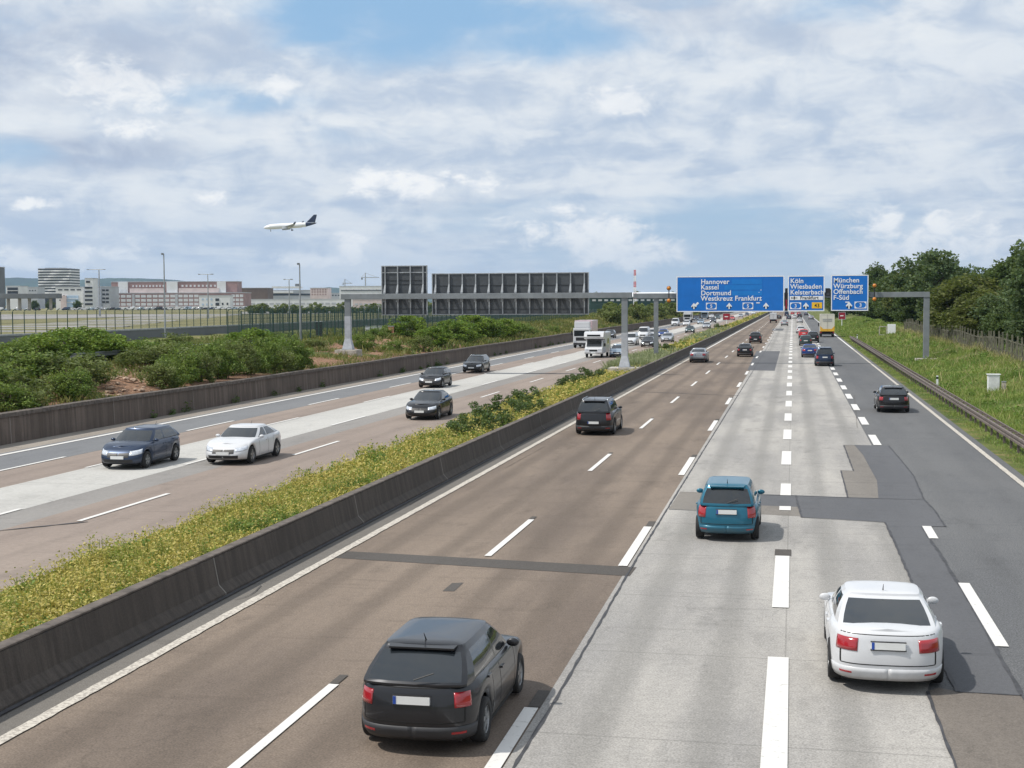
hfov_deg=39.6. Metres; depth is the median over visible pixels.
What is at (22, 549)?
road lane
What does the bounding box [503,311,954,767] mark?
road lanes
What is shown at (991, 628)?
block dashes
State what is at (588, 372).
shrub
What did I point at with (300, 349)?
bush
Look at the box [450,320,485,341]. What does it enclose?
bush
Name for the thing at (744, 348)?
car
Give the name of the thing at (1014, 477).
edge line
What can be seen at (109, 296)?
office building
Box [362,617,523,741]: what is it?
car
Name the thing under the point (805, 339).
car
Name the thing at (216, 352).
bush
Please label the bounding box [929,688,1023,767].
brown road patch
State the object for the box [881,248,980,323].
tree
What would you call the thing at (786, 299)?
lane signal
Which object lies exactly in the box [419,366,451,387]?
car
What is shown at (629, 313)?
bush
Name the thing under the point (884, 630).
car
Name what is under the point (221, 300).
hangar office
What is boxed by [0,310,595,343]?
road parapet
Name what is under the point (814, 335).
car
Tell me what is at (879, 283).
tree
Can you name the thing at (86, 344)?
bush
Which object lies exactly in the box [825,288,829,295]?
lane signal
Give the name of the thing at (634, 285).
radio mast
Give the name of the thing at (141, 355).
bush
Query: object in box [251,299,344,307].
hall
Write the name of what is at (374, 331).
bush
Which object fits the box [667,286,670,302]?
warning lamps
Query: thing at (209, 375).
bush
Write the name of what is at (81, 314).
security fence
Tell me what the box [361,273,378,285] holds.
tower crane
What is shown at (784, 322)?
car
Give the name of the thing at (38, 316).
taxiway
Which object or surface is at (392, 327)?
utility cabinet
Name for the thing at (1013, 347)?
paling fence
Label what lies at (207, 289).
light mast
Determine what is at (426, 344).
bush
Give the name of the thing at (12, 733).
edge line
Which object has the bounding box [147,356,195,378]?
bush
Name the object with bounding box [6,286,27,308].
office building
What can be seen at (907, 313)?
tree
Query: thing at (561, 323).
weeds
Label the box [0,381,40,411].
bush
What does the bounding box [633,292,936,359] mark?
sign gantry
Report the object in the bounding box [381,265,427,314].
gantry sign
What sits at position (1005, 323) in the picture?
tree
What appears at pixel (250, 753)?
lane dashes
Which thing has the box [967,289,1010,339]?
tree
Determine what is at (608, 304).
bush
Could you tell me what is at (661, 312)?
bush
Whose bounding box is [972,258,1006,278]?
tree
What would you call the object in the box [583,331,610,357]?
motorhome
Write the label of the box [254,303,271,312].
bush
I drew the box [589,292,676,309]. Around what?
hall
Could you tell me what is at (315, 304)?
bush
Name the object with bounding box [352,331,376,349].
bush
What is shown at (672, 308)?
bush
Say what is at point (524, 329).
bush
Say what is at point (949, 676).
road seam
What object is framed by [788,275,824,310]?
direction sign
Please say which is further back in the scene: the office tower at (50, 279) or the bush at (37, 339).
the office tower at (50, 279)
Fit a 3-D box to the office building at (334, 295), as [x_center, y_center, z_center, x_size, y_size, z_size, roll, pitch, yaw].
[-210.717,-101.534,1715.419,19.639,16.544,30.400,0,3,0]
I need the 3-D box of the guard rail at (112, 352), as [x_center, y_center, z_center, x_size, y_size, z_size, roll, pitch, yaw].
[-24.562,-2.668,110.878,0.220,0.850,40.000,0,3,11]
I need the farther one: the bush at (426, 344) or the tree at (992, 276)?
the tree at (992, 276)
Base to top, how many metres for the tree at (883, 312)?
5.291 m
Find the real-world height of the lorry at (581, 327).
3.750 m
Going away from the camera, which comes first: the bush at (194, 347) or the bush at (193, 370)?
the bush at (193, 370)
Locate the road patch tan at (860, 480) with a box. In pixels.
[842,445,877,497]
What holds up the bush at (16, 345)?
on the ground at (128, 386)
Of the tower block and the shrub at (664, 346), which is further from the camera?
the tower block
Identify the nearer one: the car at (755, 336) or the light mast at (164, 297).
the light mast at (164, 297)
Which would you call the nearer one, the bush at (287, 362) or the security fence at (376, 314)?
the bush at (287, 362)
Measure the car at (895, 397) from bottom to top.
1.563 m
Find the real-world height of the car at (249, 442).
1.503 m
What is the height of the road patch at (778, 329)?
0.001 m
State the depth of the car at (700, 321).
394.25 m
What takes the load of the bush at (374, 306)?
on the ground at (128, 386)
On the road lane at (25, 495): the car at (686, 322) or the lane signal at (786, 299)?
the car at (686, 322)
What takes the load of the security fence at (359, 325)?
on the ground at (128, 386)
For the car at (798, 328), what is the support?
on the road lanes at (693, 632)
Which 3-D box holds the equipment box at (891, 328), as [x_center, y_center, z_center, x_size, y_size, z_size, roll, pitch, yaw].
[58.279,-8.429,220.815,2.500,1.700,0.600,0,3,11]
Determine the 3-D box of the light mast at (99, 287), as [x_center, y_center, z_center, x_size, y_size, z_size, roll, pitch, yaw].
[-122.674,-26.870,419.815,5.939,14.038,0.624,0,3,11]
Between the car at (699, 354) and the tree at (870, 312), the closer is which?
the car at (699, 354)
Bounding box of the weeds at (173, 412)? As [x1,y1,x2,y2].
[150,328,638,417]
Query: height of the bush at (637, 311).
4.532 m
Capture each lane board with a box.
[723,313,729,323]
[838,312,845,325]
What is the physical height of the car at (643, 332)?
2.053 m
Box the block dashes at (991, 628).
[802,318,1008,645]
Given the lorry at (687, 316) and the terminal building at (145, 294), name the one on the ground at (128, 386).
the terminal building at (145, 294)
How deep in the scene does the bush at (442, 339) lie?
153.85 m
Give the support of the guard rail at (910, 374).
on the ground at (128, 386)
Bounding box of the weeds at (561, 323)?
[1,309,713,411]
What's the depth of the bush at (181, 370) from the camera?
84.73 m
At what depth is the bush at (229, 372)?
92.80 m
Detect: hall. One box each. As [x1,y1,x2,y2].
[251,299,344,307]
[352,299,381,307]
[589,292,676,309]
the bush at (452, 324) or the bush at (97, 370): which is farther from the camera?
the bush at (452, 324)
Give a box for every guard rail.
[70,340,286,360]
[850,336,1023,452]
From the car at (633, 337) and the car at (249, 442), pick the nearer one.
the car at (249, 442)
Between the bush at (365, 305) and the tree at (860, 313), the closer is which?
the tree at (860, 313)
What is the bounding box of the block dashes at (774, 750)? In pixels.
[760,314,792,767]
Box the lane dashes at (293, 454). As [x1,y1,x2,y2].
[77,317,740,520]
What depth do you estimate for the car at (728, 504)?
37.10 m
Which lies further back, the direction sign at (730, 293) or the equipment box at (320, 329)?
the equipment box at (320, 329)
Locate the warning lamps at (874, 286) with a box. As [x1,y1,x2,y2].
[872,283,876,300]
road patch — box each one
[443,583,462,590]
[772,328,783,330]
[797,445,1019,694]
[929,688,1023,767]
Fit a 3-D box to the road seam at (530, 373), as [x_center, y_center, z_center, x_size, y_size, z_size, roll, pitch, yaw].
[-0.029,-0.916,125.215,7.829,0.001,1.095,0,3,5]
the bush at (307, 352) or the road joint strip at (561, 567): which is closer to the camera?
the road joint strip at (561, 567)
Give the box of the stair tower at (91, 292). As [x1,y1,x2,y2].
[84,278,97,307]
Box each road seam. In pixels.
[0,521,87,530]
[473,373,555,373]
[512,338,772,767]
[760,494,922,499]
[795,495,801,516]
[840,445,853,496]
[884,522,959,691]
[889,446,945,525]
[921,526,1023,699]
[926,691,956,767]
[960,691,1018,694]
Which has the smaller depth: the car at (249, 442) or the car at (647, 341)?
the car at (249, 442)
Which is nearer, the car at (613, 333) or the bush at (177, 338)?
the bush at (177, 338)
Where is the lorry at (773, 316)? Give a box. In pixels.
[769,313,777,322]
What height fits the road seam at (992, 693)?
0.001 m
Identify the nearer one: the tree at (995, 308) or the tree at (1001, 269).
the tree at (995, 308)
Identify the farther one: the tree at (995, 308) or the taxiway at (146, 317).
the taxiway at (146, 317)
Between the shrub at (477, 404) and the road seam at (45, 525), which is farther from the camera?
the shrub at (477, 404)
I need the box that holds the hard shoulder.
[0,312,739,470]
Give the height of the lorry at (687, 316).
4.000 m
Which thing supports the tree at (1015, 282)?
on the ground at (128, 386)
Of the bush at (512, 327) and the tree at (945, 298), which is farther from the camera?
the bush at (512, 327)
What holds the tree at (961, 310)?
on the ground at (128, 386)
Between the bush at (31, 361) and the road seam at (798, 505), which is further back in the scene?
the bush at (31, 361)
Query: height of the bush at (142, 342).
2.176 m
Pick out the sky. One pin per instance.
(663, 141)
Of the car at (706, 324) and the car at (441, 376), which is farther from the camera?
the car at (706, 324)
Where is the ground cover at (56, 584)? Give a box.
[0,312,765,641]
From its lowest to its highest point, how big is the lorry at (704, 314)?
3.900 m
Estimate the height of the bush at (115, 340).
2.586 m
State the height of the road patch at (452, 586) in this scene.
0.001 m
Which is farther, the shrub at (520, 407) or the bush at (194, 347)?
the bush at (194, 347)
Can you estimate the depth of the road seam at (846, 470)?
52.33 m
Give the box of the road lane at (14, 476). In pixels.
[0,312,745,487]
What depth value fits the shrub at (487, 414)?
67.32 m
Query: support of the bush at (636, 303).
on the ground at (128, 386)
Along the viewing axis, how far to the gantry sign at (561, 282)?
123.81 m
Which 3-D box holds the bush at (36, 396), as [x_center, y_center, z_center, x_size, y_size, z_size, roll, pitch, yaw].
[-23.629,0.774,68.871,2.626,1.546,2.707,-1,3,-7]
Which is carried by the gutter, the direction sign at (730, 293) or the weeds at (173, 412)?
the weeds at (173, 412)
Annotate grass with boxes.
[596,326,730,370]
[834,316,1023,471]
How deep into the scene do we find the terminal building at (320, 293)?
1500.32 m
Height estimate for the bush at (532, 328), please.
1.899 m
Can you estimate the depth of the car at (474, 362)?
127.82 m
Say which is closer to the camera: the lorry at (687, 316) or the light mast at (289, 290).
the light mast at (289, 290)
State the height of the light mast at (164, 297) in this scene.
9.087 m
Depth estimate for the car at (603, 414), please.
66.83 m
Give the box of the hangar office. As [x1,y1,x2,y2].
[199,295,232,307]
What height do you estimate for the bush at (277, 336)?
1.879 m
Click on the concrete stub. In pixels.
(1004, 383)
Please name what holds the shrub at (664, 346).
on the ground at (128, 386)
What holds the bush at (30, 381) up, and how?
on the ground at (128, 386)
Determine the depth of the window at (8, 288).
1099.81 m
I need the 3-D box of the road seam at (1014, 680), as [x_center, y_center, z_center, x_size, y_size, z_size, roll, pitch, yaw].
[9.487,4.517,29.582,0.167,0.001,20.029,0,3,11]
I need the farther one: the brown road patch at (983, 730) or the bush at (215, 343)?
the bush at (215, 343)
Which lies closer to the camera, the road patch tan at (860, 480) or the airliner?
the road patch tan at (860, 480)
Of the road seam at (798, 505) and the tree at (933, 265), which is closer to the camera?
the road seam at (798, 505)
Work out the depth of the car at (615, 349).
160.99 m
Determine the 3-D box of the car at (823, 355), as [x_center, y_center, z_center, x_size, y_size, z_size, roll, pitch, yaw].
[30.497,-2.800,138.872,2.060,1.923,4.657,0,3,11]
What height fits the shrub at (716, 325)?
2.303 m
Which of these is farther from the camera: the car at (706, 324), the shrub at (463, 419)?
the car at (706, 324)
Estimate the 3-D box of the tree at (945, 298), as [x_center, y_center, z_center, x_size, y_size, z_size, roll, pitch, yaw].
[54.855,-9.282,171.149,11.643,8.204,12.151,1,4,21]
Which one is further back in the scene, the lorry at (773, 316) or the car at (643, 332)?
the lorry at (773, 316)
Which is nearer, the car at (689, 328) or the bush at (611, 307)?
the car at (689, 328)
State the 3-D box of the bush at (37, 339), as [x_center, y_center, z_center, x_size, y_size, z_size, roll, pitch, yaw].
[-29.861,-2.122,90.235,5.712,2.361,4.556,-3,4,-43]
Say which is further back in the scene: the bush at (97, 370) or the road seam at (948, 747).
the bush at (97, 370)
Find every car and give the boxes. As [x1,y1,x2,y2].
[101,421,179,467]
[206,421,280,462]
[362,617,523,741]
[406,390,452,418]
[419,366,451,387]
[463,354,489,371]
[576,396,622,433]
[606,329,615,337]
[609,344,628,356]
[628,332,638,344]
[637,327,650,338]
[641,336,653,346]
[658,329,668,336]
[661,332,673,341]
[671,318,679,325]
[683,320,690,325]
[685,326,694,332]
[689,348,708,361]
[696,476,764,538]
[697,319,703,323]
[702,322,710,327]
[737,343,753,355]
[749,332,762,342]
[781,320,787,325]
[796,326,804,332]
[798,329,807,337]
[799,335,811,345]
[800,344,816,356]
[806,331,819,341]
[813,347,834,365]
[819,580,943,682]
[873,385,909,411]
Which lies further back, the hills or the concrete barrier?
the hills
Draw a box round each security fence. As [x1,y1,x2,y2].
[0,305,444,333]
[227,304,601,334]
[241,309,583,340]
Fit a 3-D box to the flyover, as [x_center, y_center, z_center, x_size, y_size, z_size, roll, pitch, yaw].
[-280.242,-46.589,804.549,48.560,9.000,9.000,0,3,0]
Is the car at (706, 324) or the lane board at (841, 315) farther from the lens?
the car at (706, 324)
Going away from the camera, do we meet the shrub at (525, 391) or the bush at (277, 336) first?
the shrub at (525, 391)
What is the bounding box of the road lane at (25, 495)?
[0,312,750,514]
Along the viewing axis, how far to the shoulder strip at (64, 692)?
29.46 m
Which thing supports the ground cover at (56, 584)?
on the ground at (128, 386)
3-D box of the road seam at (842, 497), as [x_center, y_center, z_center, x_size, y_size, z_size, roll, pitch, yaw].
[10.199,3.605,45.445,5.649,0.001,0.164,1,3,16]
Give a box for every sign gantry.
[335,292,638,371]
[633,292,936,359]
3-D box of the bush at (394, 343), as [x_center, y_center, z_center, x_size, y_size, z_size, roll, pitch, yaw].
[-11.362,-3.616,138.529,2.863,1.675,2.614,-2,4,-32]
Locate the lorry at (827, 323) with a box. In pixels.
[818,314,834,336]
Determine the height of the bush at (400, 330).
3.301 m
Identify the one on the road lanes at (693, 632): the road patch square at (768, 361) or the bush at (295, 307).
the road patch square at (768, 361)
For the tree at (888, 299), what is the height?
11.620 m
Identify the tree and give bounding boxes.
[31,300,39,309]
[45,300,54,309]
[72,300,82,308]
[826,298,850,317]
[852,311,865,315]
[857,297,881,318]
[862,261,890,317]
[868,271,902,319]
[875,301,904,322]
[880,268,909,311]
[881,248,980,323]
[887,297,922,325]
[917,273,1007,335]
[917,304,934,332]
[931,265,973,283]
[935,287,1001,341]
[965,271,1007,288]
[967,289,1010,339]
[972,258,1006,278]
[981,309,1019,342]
[987,252,1023,288]
[998,239,1023,339]
[1000,322,1023,348]
[1001,286,1023,336]
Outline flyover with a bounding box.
[0,293,61,309]
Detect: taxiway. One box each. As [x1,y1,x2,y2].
[1,314,192,318]
[1,314,236,331]
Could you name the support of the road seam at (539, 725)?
on the road lanes at (693, 632)
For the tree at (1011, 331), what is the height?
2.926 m
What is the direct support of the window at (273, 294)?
in the terminal building at (284, 294)
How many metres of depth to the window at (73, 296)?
950.18 m
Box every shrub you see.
[444,415,493,438]
[458,401,505,416]
[460,407,517,427]
[485,399,542,415]
[487,391,527,404]
[502,395,548,409]
[503,386,544,399]
[552,375,578,386]
[564,373,588,380]
[576,367,606,377]
[647,342,672,349]
[713,323,728,327]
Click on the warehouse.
(261, 293)
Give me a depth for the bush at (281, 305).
518.89 m
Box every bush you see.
[0,337,42,365]
[0,345,56,380]
[0,350,91,387]
[0,362,15,399]
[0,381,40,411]
[1,366,54,404]
[1,384,50,408]
[7,332,83,362]
[30,327,113,360]
[38,371,98,398]
[44,326,126,359]
[47,366,97,400]
[51,352,118,383]
[88,332,137,359]
[112,347,162,367]
[121,337,179,363]
[135,340,192,365]
[135,361,181,389]
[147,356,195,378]
[154,332,193,347]
[155,357,189,387]
[159,347,205,383]
[175,348,223,382]
[179,341,201,355]
[193,338,238,378]
[194,338,236,351]
[213,337,261,374]
[215,349,247,378]
[224,327,294,353]
[237,346,269,374]
[245,305,257,312]
[248,335,282,373]
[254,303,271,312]
[264,331,287,339]
[271,345,299,372]
[272,334,306,370]
[273,303,291,312]
[284,304,302,312]
[286,345,314,369]
[300,338,328,348]
[307,302,322,312]
[317,306,331,312]
[336,302,343,311]
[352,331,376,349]
[358,304,371,312]
[367,325,393,338]
[369,303,381,310]
[381,338,408,351]
[384,315,429,337]
[405,334,433,351]
[410,326,455,346]
[433,319,468,341]
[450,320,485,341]
[456,315,497,336]
[469,316,510,337]
[492,318,523,337]
[511,321,529,333]
[526,325,539,334]
[543,325,560,332]
[596,301,620,314]
[599,303,620,321]
[602,308,620,323]
[628,301,644,310]
[628,304,647,317]
[630,305,650,320]
[645,304,664,312]
[649,304,669,319]
[665,302,681,316]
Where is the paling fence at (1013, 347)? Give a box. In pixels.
[904,319,1023,361]
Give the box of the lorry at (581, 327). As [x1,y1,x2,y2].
[571,320,597,347]
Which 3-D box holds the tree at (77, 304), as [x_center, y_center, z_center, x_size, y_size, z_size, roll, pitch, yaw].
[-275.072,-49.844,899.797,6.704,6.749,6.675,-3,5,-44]
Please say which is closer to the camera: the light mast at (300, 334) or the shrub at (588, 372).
the shrub at (588, 372)
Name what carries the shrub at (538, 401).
on the ground at (128, 386)
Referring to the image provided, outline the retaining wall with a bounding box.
[0,312,731,445]
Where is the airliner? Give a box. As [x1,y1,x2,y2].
[264,215,316,231]
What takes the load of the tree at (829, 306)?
on the ground at (128, 386)
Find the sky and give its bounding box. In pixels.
[0,0,1023,293]
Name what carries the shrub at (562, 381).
on the ground at (128, 386)
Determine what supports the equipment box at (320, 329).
on the ground at (128, 386)
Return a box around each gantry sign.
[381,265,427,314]
[432,272,588,314]
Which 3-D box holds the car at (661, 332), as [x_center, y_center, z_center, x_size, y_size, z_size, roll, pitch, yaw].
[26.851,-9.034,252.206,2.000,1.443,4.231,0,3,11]
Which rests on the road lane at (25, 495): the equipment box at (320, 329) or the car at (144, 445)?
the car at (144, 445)
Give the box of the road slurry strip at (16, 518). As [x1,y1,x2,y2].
[0,313,750,529]
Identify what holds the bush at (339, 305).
on the ground at (128, 386)
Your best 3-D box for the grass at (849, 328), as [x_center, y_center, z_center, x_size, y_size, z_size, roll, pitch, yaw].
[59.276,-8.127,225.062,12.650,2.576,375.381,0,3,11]
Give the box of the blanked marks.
[330,396,790,706]
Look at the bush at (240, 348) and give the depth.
96.05 m
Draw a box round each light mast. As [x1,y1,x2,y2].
[87,269,105,315]
[161,253,165,337]
[198,274,212,318]
[283,279,292,307]
[297,263,301,340]
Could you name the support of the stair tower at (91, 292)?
on the ground at (128, 386)
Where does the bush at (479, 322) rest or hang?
on the ground at (128, 386)
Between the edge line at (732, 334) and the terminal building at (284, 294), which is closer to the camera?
the edge line at (732, 334)
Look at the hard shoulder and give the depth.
80.42 m
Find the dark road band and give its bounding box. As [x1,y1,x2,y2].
[761,494,797,506]
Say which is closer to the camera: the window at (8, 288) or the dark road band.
the dark road band
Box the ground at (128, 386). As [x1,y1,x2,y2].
[0,308,1023,630]
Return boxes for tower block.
[0,267,5,308]
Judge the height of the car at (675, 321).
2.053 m
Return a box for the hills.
[5,278,431,302]
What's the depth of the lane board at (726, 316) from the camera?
360.94 m
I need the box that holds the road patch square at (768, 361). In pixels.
[748,351,779,370]
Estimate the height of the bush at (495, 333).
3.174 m
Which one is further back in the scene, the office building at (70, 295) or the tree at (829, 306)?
the office building at (70, 295)
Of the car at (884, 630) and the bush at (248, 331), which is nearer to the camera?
the car at (884, 630)
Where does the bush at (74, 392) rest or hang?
on the ground at (128, 386)
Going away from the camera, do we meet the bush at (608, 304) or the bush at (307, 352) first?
the bush at (307, 352)
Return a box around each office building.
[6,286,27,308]
[28,287,44,308]
[55,287,84,309]
[98,286,118,308]
[331,293,339,298]
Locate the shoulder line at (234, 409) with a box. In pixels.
[0,312,735,455]
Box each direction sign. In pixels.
[676,276,783,311]
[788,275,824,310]
[831,275,868,310]
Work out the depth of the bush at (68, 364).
76.90 m
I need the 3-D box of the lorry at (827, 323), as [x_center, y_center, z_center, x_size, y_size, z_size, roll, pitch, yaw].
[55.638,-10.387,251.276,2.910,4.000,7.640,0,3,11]
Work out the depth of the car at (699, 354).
146.27 m
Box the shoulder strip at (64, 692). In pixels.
[0,312,772,735]
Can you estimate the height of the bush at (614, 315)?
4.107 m
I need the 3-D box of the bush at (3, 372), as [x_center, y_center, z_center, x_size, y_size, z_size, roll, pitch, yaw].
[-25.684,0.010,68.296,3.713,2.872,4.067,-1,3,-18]
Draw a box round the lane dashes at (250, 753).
[227,321,768,767]
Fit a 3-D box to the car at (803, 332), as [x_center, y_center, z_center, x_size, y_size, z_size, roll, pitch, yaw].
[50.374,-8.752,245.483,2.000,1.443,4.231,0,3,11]
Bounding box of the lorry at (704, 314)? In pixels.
[700,312,708,318]
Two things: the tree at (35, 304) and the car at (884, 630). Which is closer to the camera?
the car at (884, 630)
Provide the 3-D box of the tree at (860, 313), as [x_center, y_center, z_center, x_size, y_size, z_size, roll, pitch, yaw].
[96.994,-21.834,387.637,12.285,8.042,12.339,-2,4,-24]
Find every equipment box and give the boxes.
[316,321,322,337]
[879,324,895,334]
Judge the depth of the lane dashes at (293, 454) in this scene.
45.73 m
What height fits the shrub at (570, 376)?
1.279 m
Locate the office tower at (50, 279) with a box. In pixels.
[38,268,79,307]
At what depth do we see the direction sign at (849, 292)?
140.37 m
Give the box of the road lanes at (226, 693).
[0,311,784,767]
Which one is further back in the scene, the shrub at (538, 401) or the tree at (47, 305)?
the tree at (47, 305)
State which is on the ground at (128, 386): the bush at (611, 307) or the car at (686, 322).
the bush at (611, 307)
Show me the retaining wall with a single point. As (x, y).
(22, 425)
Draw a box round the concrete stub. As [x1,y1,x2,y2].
[1001,381,1006,389]
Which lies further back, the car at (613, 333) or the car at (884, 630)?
the car at (613, 333)
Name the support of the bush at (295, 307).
on the ground at (128, 386)
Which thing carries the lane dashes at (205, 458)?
on the road lane at (25, 495)
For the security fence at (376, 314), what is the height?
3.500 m
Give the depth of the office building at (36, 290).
1255.63 m
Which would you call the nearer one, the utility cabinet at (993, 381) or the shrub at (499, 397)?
the shrub at (499, 397)
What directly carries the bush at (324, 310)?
on the ground at (128, 386)
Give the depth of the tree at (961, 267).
256.18 m
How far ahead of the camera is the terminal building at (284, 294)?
1600.07 m
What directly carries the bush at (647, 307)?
on the ground at (128, 386)
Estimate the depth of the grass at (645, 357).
142.79 m
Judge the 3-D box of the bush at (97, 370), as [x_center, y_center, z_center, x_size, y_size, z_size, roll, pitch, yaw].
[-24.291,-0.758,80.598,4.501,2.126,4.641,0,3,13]
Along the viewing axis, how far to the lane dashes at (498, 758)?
21.26 m
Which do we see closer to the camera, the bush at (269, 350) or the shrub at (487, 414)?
the shrub at (487, 414)
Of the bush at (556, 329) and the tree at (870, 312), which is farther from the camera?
the tree at (870, 312)
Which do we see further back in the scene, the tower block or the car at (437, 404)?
the tower block
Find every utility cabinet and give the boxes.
[388,326,393,338]
[986,374,1000,391]
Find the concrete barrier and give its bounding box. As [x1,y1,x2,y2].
[0,312,770,715]
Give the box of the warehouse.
[242,288,272,298]
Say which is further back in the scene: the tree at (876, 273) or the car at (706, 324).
the tree at (876, 273)
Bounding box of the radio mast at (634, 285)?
[633,270,635,304]
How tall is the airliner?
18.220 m
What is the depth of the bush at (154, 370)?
83.06 m
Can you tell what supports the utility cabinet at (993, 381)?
on the ground at (128, 386)
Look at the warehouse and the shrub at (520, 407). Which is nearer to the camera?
the shrub at (520, 407)
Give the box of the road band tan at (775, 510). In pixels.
[761,505,800,515]
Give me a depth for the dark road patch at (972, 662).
34.94 m
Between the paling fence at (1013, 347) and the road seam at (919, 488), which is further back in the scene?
the paling fence at (1013, 347)
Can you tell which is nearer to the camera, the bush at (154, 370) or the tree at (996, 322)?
the bush at (154, 370)
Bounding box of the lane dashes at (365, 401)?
[86,315,732,467]
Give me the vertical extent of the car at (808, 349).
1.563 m
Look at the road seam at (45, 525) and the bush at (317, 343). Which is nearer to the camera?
the road seam at (45, 525)
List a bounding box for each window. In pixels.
[7,287,17,293]
[67,295,78,306]
[273,294,309,295]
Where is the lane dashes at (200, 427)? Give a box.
[0,312,740,470]
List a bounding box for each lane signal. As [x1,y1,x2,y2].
[785,288,787,310]
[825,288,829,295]
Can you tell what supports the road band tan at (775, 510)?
on the road lanes at (693, 632)
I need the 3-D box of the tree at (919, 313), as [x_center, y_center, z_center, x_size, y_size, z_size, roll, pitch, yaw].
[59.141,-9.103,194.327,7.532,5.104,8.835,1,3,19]
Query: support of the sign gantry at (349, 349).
on the ground at (128, 386)
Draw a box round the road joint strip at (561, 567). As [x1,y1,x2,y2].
[335,551,635,575]
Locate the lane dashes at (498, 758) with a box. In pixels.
[484,325,777,767]
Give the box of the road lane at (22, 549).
[0,312,758,590]
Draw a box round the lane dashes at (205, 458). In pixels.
[0,321,717,514]
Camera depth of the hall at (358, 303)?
1100.09 m
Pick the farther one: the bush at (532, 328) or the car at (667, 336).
the car at (667, 336)
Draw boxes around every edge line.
[0,349,706,743]
[707,315,767,348]
[853,349,1023,486]
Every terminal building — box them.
[111,281,250,307]
[272,284,309,298]
[310,288,330,298]
[339,286,380,306]
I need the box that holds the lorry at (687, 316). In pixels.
[682,312,692,321]
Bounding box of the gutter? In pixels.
[0,312,734,452]
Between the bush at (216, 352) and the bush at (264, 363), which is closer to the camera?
the bush at (216, 352)
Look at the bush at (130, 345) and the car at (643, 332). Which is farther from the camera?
the car at (643, 332)
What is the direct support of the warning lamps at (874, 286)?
attached to the sign gantry at (926, 306)
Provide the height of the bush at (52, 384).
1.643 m
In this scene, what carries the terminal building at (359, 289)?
on the ground at (128, 386)
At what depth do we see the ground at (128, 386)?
132.36 m
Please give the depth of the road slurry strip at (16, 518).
52.92 m
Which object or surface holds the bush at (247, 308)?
on the ground at (128, 386)
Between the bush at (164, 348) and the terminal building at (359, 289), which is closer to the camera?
the bush at (164, 348)

